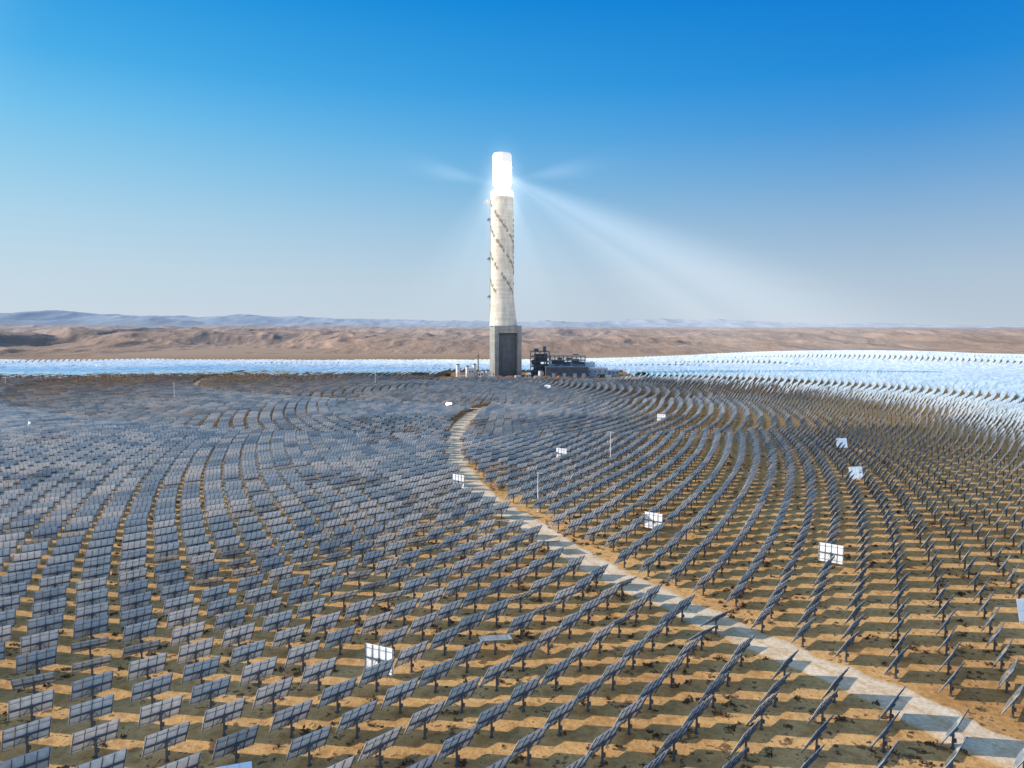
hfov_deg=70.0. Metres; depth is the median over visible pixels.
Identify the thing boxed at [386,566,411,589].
heliostat
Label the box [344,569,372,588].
heliostat
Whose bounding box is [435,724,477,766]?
heliostat
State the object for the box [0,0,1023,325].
sky
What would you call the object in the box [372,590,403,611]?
heliostat
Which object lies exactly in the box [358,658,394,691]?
heliostat
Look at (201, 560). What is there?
heliostat
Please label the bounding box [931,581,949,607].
heliostat
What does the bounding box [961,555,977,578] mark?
heliostat
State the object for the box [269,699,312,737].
heliostat
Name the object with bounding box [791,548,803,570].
heliostat
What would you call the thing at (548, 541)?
heliostat
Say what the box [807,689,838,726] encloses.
heliostat
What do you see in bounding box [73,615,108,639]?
heliostat
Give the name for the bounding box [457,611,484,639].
heliostat
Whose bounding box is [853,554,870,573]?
heliostat
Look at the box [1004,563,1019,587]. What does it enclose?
heliostat
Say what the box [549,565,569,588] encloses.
heliostat
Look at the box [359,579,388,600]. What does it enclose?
heliostat
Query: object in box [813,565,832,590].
heliostat
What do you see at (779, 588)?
heliostat
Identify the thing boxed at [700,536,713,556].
heliostat
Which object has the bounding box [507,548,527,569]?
heliostat
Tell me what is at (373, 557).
heliostat
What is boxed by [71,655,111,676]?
heliostat
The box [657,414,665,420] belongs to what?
heliostat
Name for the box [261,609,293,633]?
heliostat
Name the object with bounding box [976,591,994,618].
heliostat
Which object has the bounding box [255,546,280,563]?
heliostat
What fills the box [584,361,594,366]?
plant building
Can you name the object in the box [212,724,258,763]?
heliostat
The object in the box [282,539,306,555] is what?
heliostat
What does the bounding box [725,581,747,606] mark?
heliostat
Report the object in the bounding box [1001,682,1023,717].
heliostat
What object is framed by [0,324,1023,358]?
desert hills
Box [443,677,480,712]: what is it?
heliostat
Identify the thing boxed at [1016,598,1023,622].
heliostat
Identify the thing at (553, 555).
heliostat
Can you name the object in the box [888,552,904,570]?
heliostat
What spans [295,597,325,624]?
heliostat
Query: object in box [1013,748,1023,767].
heliostat
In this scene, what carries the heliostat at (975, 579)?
on the ground
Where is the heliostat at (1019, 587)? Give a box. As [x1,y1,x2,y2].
[1012,579,1023,598]
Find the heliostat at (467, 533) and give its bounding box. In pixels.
[458,526,477,541]
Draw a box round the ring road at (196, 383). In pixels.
[194,377,480,408]
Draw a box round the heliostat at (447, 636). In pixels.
[428,625,460,655]
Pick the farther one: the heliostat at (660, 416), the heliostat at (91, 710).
the heliostat at (660, 416)
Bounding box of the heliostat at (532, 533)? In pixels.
[523,525,541,542]
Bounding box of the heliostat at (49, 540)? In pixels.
[25,538,52,544]
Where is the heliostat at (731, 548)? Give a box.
[723,542,738,564]
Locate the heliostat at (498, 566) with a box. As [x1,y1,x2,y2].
[488,557,510,578]
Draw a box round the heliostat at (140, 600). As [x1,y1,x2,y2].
[119,591,151,612]
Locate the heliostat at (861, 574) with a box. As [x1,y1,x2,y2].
[851,563,870,584]
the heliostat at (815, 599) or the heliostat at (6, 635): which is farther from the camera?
the heliostat at (815, 599)
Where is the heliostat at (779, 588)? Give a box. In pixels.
[768,579,788,605]
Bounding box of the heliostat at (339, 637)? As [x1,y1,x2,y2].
[323,624,356,654]
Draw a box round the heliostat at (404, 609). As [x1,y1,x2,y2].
[389,598,418,625]
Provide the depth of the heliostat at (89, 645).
117.87 m
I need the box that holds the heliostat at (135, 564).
[118,557,145,575]
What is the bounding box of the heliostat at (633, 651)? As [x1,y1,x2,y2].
[621,637,648,669]
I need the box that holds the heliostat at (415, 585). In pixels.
[401,575,426,598]
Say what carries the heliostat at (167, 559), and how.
on the ground
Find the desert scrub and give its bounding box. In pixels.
[2,454,1023,767]
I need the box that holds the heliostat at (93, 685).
[70,670,113,700]
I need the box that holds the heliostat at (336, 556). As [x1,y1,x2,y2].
[323,550,349,567]
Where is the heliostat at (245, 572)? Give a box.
[231,566,258,578]
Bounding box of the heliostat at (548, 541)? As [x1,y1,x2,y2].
[536,539,559,552]
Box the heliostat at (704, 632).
[685,624,718,650]
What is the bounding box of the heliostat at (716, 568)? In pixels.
[707,561,723,584]
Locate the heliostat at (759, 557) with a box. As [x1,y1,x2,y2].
[748,550,766,572]
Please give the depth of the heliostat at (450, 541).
176.08 m
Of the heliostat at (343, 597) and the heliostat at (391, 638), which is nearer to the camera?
the heliostat at (391, 638)
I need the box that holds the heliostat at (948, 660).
[938,642,960,675]
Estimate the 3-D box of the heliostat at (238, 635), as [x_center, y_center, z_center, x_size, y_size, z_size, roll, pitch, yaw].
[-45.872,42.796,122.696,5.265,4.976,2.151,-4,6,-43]
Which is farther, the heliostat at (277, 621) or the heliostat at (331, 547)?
the heliostat at (331, 547)
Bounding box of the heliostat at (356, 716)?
[335,699,377,738]
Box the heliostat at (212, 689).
[189,675,230,708]
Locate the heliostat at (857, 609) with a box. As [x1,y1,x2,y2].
[844,600,865,624]
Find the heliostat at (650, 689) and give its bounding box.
[637,673,666,709]
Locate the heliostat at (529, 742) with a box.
[510,724,548,766]
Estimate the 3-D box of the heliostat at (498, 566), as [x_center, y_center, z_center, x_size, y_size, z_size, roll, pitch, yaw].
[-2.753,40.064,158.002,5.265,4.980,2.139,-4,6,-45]
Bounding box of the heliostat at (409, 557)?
[397,549,420,566]
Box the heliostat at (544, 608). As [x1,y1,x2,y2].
[534,601,560,624]
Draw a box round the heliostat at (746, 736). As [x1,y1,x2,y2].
[730,716,762,759]
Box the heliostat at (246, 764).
[215,761,251,767]
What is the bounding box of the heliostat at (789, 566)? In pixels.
[779,557,797,581]
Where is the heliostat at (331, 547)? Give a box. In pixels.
[317,539,340,556]
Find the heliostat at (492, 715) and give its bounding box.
[476,699,510,737]
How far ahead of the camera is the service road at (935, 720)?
120.28 m
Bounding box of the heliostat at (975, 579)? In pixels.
[966,566,984,591]
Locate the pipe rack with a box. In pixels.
[550,354,585,365]
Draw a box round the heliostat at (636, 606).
[624,595,648,622]
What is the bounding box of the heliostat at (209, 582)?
[195,577,224,587]
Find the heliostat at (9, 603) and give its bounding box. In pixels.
[0,594,19,611]
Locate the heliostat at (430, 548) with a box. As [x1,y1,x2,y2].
[420,543,442,558]
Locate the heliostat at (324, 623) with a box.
[309,611,340,639]
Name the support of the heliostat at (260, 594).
on the ground
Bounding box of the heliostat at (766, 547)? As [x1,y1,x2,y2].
[758,541,772,563]
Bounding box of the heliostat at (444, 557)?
[432,548,456,567]
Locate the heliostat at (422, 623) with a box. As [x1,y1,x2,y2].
[407,611,437,640]
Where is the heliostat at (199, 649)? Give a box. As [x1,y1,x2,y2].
[177,637,213,664]
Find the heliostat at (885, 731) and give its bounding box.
[869,711,899,752]
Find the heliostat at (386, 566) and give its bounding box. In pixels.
[373,557,398,579]
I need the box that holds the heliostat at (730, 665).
[714,652,742,686]
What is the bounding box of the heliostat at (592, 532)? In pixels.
[583,524,602,543]
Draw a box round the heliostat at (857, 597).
[846,587,866,609]
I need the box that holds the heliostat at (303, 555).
[289,547,314,564]
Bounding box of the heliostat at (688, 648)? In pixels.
[675,635,701,667]
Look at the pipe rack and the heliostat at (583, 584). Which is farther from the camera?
the pipe rack
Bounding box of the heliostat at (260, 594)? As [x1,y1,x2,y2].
[243,584,273,605]
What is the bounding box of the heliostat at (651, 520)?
[644,511,662,527]
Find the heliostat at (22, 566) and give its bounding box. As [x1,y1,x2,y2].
[7,559,37,574]
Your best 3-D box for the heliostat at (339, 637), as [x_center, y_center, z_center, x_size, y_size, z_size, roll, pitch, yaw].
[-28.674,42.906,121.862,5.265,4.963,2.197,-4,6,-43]
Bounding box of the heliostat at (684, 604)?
[675,594,694,621]
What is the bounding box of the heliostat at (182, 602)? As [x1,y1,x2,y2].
[162,593,194,614]
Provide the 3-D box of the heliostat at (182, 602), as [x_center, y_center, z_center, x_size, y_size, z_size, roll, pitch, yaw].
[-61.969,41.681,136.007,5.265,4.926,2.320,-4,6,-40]
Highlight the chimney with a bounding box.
[476,353,479,375]
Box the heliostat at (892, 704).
[877,686,905,723]
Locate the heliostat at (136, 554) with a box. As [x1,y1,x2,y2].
[120,548,147,561]
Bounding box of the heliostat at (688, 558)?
[680,552,695,575]
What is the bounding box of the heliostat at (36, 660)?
[16,646,56,674]
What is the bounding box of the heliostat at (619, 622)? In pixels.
[606,613,635,637]
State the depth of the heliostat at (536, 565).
158.22 m
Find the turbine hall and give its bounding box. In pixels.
[545,363,588,377]
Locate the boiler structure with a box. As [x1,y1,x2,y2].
[530,346,549,375]
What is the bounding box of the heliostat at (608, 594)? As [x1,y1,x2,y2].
[598,584,619,610]
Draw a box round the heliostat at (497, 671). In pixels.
[479,657,513,691]
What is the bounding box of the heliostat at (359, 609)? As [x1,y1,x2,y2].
[343,598,373,624]
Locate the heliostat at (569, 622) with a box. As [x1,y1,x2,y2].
[560,610,583,638]
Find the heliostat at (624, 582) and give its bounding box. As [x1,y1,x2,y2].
[614,576,636,597]
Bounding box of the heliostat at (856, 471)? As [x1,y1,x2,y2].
[849,466,862,480]
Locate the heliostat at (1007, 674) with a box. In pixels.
[996,657,1018,692]
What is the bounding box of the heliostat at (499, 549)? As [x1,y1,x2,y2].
[489,540,510,559]
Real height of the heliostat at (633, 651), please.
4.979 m
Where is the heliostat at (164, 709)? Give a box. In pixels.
[138,695,182,730]
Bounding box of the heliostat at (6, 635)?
[0,624,11,642]
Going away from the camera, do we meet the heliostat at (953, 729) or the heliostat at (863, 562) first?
the heliostat at (953, 729)
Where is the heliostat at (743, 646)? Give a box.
[729,634,754,666]
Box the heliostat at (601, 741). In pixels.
[586,721,621,763]
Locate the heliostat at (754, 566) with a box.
[746,560,761,583]
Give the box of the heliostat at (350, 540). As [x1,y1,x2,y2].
[340,532,362,552]
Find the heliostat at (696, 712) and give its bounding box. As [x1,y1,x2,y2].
[682,695,713,734]
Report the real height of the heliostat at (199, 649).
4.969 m
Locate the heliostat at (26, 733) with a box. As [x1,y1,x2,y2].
[1,716,51,753]
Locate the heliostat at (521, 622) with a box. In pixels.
[506,610,535,638]
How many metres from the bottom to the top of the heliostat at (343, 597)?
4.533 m
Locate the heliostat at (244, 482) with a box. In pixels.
[242,479,260,485]
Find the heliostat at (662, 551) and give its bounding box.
[653,545,669,567]
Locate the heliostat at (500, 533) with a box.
[492,525,510,542]
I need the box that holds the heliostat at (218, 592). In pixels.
[200,583,230,604]
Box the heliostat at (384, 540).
[373,533,395,548]
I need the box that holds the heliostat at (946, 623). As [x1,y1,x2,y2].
[936,609,956,638]
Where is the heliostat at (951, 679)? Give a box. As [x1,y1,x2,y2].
[939,661,964,696]
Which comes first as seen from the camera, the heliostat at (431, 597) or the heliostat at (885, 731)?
the heliostat at (885, 731)
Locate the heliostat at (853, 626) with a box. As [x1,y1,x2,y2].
[840,614,864,644]
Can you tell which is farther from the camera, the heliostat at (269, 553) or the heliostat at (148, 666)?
the heliostat at (269, 553)
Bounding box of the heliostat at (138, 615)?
[119,605,152,627]
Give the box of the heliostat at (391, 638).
[378,625,408,655]
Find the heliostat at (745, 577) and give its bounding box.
[736,569,754,594]
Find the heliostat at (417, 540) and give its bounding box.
[405,535,429,548]
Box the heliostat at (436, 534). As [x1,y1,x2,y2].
[425,526,446,543]
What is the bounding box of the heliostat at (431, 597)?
[417,587,445,612]
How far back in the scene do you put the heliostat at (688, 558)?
159.68 m
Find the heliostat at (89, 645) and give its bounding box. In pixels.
[71,636,108,659]
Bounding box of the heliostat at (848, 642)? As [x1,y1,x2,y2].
[834,630,859,661]
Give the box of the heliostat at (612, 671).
[602,656,629,690]
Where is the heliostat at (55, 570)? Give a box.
[42,562,71,577]
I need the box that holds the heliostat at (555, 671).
[539,656,571,690]
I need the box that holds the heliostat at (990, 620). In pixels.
[981,605,1000,634]
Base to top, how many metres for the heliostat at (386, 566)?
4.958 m
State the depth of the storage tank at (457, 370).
769.44 m
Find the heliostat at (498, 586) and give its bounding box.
[485,575,510,600]
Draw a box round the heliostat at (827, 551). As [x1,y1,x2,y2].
[818,542,843,565]
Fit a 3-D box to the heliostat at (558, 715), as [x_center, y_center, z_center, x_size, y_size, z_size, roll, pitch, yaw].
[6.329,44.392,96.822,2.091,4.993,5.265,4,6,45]
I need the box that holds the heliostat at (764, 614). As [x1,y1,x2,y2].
[751,604,774,632]
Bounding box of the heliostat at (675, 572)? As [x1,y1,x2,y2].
[665,562,687,585]
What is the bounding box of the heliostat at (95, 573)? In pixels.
[81,565,110,580]
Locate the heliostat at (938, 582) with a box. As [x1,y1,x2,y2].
[929,569,946,594]
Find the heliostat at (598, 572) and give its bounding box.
[589,564,607,587]
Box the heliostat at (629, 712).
[613,696,646,734]
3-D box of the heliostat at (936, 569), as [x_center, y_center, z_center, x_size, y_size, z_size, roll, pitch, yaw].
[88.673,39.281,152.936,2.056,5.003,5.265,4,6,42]
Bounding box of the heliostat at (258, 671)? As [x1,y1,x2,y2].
[239,656,277,689]
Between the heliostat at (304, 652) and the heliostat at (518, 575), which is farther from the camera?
the heliostat at (518, 575)
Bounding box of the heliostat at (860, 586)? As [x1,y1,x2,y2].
[850,574,869,600]
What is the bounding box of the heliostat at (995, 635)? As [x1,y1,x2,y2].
[985,620,1005,651]
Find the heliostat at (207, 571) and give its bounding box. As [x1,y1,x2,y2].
[192,562,220,580]
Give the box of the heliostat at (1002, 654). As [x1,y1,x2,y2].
[991,638,1013,671]
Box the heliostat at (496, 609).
[482,598,510,625]
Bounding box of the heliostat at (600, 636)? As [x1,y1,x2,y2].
[589,623,614,653]
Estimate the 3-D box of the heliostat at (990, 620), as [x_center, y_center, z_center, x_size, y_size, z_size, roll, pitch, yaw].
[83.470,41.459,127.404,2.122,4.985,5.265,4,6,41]
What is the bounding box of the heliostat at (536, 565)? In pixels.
[527,556,547,578]
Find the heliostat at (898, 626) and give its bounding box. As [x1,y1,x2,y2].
[887,612,909,641]
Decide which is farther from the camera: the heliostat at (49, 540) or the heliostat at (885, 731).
the heliostat at (49, 540)
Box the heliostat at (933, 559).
[925,549,940,571]
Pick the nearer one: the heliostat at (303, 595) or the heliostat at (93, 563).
the heliostat at (303, 595)
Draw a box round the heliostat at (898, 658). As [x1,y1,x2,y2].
[883,645,909,678]
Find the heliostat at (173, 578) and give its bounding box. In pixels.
[156,570,185,589]
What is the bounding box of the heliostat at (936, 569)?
[928,559,943,582]
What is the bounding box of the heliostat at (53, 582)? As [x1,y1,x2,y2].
[39,573,70,590]
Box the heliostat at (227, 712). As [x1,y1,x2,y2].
[201,697,245,736]
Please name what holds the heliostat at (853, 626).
on the ground
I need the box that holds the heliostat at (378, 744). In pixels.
[357,726,401,767]
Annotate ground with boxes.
[0,347,1023,767]
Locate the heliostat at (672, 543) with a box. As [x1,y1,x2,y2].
[665,537,679,557]
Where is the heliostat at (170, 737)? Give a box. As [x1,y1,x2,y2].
[142,721,189,762]
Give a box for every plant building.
[465,367,473,376]
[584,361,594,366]
[589,366,607,376]
[608,369,618,375]
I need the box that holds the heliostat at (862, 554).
[854,544,870,562]
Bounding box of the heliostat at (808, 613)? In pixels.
[795,602,818,630]
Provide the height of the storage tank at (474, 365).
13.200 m
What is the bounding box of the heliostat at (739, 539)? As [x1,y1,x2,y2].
[732,534,744,555]
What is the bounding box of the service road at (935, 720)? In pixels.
[444,409,1023,767]
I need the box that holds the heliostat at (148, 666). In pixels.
[127,652,166,680]
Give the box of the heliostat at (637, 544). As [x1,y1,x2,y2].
[630,537,645,558]
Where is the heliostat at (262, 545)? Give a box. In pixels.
[249,538,273,554]
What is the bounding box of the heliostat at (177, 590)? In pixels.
[159,581,189,601]
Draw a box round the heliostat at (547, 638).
[535,624,563,654]
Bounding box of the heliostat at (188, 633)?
[170,621,205,646]
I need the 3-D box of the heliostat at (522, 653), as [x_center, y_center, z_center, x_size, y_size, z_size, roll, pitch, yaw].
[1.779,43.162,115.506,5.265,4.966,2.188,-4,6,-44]
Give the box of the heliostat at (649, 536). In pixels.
[643,530,655,550]
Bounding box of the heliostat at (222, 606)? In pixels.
[206,595,237,618]
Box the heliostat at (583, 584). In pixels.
[573,574,594,599]
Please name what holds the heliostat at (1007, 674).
on the ground
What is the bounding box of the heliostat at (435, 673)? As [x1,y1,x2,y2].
[417,658,453,692]
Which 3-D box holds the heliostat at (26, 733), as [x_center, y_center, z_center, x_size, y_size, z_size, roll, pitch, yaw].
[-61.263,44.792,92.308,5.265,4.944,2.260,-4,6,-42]
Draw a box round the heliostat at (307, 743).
[285,725,331,766]
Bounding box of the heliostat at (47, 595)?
[33,585,66,603]
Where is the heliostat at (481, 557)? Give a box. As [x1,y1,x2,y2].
[470,548,492,568]
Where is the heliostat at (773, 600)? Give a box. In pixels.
[763,592,783,618]
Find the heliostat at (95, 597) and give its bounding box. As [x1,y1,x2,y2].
[75,588,108,609]
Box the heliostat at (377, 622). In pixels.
[360,611,391,639]
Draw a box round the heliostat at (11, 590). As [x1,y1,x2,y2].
[0,582,26,597]
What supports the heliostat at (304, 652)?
on the ground
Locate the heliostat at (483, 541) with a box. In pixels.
[473,533,494,549]
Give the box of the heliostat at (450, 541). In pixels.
[439,533,461,549]
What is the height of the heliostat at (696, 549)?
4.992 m
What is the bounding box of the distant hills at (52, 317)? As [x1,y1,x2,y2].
[0,310,1023,327]
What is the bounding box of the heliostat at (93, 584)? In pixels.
[76,577,106,596]
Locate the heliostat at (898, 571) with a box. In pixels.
[889,561,906,585]
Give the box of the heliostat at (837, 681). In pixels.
[821,667,849,703]
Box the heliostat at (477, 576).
[466,566,490,589]
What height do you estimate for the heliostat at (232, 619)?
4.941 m
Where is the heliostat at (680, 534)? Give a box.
[673,529,685,549]
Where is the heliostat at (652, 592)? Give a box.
[643,583,662,609]
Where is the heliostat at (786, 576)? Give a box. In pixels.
[778,568,794,592]
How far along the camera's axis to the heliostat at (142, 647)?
117.06 m
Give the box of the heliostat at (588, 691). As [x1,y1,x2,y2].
[575,675,605,711]
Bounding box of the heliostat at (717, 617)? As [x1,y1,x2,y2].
[700,609,732,634]
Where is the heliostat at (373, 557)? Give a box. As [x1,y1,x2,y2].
[361,548,385,570]
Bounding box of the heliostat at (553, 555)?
[544,547,563,568]
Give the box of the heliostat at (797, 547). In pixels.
[788,539,805,557]
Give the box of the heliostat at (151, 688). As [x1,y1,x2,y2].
[130,673,172,705]
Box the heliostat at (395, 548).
[384,539,407,556]
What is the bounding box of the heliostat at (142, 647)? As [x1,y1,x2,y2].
[122,639,160,658]
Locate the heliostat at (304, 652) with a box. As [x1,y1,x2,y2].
[285,640,320,671]
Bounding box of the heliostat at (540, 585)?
[529,575,551,600]
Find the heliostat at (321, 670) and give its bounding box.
[299,657,336,690]
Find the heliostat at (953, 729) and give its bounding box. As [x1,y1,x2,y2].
[938,708,968,749]
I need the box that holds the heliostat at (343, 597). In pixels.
[328,589,359,611]
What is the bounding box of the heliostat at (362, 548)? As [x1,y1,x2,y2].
[350,540,373,560]
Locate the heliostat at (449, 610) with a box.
[434,599,462,626]
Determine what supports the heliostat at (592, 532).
on the ground
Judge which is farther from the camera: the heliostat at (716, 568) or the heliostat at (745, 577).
the heliostat at (716, 568)
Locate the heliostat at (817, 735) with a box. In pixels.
[800,715,833,756]
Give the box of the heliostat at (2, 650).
[0,642,4,660]
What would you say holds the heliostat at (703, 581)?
on the ground
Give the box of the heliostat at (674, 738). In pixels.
[655,720,693,761]
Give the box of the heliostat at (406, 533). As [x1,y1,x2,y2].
[395,526,416,543]
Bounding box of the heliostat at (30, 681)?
[11,672,55,693]
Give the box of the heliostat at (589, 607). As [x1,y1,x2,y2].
[580,596,601,623]
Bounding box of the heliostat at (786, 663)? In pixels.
[771,650,798,683]
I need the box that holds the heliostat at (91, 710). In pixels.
[68,694,113,727]
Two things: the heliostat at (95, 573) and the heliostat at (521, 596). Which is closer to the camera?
the heliostat at (521, 596)
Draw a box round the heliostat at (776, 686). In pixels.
[760,671,790,707]
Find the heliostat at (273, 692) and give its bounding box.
[252,676,293,713]
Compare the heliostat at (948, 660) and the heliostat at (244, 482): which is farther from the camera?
the heliostat at (244, 482)
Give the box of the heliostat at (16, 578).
[0,570,31,593]
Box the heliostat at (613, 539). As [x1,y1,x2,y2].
[603,531,622,550]
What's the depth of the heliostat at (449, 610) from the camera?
133.29 m
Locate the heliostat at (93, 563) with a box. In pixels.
[83,555,111,569]
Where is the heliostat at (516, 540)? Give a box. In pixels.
[508,532,526,550]
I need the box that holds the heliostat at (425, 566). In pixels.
[411,557,435,576]
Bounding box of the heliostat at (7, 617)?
[0,609,15,626]
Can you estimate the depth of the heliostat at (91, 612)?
130.72 m
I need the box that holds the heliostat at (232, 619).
[213,608,246,631]
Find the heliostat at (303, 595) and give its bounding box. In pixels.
[286,585,315,606]
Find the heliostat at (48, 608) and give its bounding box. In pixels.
[32,597,66,618]
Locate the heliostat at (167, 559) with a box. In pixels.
[153,555,179,563]
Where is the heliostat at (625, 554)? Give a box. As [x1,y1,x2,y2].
[614,546,634,567]
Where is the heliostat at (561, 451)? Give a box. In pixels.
[556,448,566,457]
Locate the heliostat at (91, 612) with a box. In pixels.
[75,601,108,622]
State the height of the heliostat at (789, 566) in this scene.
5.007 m
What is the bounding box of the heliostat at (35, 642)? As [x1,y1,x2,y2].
[20,629,58,654]
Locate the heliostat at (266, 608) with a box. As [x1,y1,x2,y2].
[251,597,282,619]
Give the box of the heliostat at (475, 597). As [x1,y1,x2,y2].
[461,587,488,612]
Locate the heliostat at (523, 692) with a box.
[509,675,541,712]
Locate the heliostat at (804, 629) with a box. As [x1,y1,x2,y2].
[791,617,815,647]
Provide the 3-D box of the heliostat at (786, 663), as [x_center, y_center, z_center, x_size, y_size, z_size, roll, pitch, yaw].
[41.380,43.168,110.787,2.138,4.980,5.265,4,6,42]
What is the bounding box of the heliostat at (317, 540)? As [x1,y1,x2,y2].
[308,532,331,547]
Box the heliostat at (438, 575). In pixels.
[426,566,451,588]
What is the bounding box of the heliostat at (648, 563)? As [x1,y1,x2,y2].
[638,553,658,576]
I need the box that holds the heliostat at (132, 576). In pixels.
[117,567,147,587]
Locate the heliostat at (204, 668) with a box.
[181,656,220,685]
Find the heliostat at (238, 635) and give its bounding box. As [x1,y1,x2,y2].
[221,622,255,648]
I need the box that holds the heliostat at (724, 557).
[715,551,731,573]
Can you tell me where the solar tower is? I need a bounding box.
[484,152,521,376]
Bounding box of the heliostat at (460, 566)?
[449,557,472,577]
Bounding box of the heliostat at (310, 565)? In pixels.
[297,559,324,573]
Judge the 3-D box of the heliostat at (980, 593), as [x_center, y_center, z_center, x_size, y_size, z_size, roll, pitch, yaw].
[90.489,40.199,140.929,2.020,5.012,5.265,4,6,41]
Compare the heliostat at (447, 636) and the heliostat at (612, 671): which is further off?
the heliostat at (447, 636)
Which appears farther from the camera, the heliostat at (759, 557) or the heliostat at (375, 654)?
the heliostat at (759, 557)
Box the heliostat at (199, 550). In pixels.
[186,543,211,560]
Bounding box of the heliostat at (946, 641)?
[937,625,957,655]
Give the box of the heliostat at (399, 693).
[381,677,418,713]
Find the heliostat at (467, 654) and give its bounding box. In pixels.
[450,640,483,672]
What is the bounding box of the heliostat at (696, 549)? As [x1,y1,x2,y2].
[688,544,703,565]
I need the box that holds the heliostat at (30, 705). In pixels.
[7,689,53,721]
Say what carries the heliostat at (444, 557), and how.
on the ground
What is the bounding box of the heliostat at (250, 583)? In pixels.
[236,573,264,596]
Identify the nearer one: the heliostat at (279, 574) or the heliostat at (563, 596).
the heliostat at (563, 596)
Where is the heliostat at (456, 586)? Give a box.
[443,576,469,600]
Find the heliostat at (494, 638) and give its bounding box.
[478,634,511,654]
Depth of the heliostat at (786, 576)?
148.73 m
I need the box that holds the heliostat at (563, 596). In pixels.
[552,585,575,611]
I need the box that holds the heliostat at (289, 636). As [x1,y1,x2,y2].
[271,624,305,652]
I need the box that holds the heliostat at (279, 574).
[267,564,294,583]
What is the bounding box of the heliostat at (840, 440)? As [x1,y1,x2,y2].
[836,438,847,447]
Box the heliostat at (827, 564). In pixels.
[817,556,834,579]
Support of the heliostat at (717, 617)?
on the ground
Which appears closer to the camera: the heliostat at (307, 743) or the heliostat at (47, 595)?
the heliostat at (307, 743)
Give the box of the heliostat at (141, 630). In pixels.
[122,618,157,643]
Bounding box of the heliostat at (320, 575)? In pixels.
[307,565,333,584]
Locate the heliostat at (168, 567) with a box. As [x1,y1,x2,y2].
[153,559,181,578]
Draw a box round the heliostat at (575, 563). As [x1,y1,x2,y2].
[567,555,584,578]
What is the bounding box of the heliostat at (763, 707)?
[746,691,777,730]
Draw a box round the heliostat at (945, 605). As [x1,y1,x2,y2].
[933,595,953,622]
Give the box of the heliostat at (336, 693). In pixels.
[317,677,356,713]
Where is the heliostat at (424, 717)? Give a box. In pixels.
[404,700,444,739]
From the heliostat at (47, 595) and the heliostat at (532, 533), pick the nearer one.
the heliostat at (47, 595)
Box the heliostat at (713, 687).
[698,672,729,708]
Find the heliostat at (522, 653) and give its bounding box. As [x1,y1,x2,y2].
[510,639,538,671]
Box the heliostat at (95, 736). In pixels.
[70,718,119,759]
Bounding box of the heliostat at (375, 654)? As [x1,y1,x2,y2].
[364,643,392,675]
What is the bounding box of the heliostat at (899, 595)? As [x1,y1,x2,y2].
[889,584,908,610]
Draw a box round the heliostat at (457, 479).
[452,474,464,487]
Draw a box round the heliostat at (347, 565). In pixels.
[334,556,359,578]
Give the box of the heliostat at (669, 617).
[658,607,679,635]
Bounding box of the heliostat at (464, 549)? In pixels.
[453,540,475,558]
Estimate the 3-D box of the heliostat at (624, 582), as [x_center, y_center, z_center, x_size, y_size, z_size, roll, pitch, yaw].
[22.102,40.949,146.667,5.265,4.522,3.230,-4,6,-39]
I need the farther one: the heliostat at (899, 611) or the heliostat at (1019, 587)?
the heliostat at (1019, 587)
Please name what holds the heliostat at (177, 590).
on the ground
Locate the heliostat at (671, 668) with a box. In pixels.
[661,653,686,687]
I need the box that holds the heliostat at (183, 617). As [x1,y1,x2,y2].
[166,605,199,629]
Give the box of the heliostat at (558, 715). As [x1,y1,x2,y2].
[544,697,577,736]
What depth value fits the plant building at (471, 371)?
775.43 m
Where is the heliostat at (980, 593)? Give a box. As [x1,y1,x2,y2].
[973,578,989,604]
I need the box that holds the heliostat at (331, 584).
[317,575,344,599]
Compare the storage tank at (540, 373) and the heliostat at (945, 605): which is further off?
the storage tank at (540, 373)
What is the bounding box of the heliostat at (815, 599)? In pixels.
[804,588,826,615]
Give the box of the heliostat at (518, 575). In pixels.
[508,566,530,589]
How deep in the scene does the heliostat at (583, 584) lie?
146.07 m
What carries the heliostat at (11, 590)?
on the ground
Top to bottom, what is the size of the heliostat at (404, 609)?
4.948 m
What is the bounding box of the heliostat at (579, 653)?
[569,639,595,671]
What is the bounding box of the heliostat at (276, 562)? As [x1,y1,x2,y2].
[260,555,285,573]
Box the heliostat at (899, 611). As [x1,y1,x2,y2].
[889,597,909,624]
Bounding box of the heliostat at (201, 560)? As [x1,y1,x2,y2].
[189,552,215,569]
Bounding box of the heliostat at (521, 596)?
[509,589,535,612]
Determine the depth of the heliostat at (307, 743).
90.48 m
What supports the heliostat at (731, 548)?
on the ground
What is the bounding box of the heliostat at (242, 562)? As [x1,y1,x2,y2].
[224,557,251,570]
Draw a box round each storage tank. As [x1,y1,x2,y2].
[456,364,459,376]
[465,365,468,376]
[472,363,475,375]
[538,370,542,376]
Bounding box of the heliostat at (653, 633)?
[644,621,666,651]
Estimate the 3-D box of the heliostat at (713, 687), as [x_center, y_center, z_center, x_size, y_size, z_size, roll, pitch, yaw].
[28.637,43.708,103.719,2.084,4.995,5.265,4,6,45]
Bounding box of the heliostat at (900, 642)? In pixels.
[888,628,910,656]
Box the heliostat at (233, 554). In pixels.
[220,548,246,559]
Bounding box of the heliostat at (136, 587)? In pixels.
[117,579,148,599]
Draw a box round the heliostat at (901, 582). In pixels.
[891,572,909,593]
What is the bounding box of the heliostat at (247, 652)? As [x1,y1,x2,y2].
[229,639,265,665]
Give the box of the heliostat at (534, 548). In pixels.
[524,540,544,560]
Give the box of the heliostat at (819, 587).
[808,578,829,602]
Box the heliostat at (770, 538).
[760,533,778,553]
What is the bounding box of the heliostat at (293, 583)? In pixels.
[276,575,304,594]
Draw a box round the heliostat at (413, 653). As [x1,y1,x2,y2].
[394,640,428,672]
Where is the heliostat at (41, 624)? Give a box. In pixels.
[27,612,63,635]
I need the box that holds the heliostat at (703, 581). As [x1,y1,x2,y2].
[692,571,714,595]

